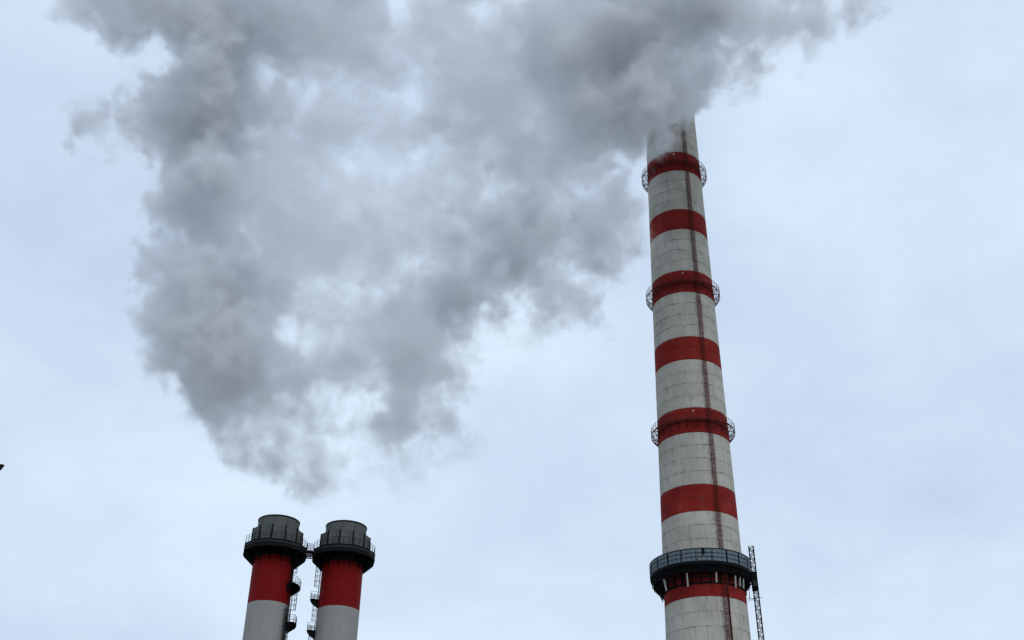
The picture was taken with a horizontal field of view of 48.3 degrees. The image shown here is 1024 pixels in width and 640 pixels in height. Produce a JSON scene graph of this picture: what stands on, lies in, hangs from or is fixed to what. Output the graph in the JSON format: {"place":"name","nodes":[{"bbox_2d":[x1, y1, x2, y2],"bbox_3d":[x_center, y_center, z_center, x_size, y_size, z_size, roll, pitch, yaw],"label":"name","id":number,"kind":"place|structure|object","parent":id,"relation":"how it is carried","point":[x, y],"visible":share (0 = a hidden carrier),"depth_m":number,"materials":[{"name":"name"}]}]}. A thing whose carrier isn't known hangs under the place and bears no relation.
{"place":"outdoors","nodes":[
{"label":"outdoors","id":0,"kind":"place"},
{"bbox_2d":[0,0,1023,639],"label":"sky","id":1,"kind":"structure","parent":0,"point":[384,266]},
{"label":"ground","id":2,"kind":"structure","parent":0,"visible":0},
{"bbox_2d":[242,514,307,639],"bbox_3d":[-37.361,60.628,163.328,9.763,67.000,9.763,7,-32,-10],"label":"boiler stack","id":3,"kind":"object","parent":2,"relation":"on","point":[275,553],"visible":1,"depth_m":173.76,"materials":[{"name":"red paint"}]},
{"bbox_2d":[306,543,313,558],"bbox_3d":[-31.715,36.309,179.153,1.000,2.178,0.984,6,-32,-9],"label":"footbridge","id":4,"kind":"object","parent":3,"relation":"attached to","point":[309,553],"visible":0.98,"depth_m":178.80,"materials":[{"name":"paint"}]},
{"bbox_2d":[307,520,374,639],"bbox_3d":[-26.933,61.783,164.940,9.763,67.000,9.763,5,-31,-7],"label":"boiler stack","id":5,"kind":"object","parent":2,"relation":"on","point":[343,559],"visible":1,"depth_m":175.48,"materials":[{"name":"red paint"}]},
{"bbox_2d":[642,88,751,639],"bbox_3d":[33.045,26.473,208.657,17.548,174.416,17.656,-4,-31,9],"label":"tall chimney","id":6,"kind":"object","parent":2,"relation":"on","point":[700,568],"visible":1,"depth_m":209.06,"materials":[{"name":"white concrete"}]},
{"bbox_2d":[747,546,764,639],"bbox_3d":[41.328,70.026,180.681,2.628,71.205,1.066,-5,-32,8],"label":"hoist mast","id":7,"kind":"object","parent":2,"relation":"on","point":[756,597],"visible":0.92,"depth_m":193.65,"materials":[{"name":"metal"}]},
{"bbox_2d":[751,571,758,590],"bbox_3d":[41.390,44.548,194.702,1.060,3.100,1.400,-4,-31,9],"label":"hoist cage","id":8,"kind":"object","parent":7,"relation":"hanging from","point":[754,580],"visible":1,"depth_m":194.30,"materials":[{"name":"paint"}]}
]}

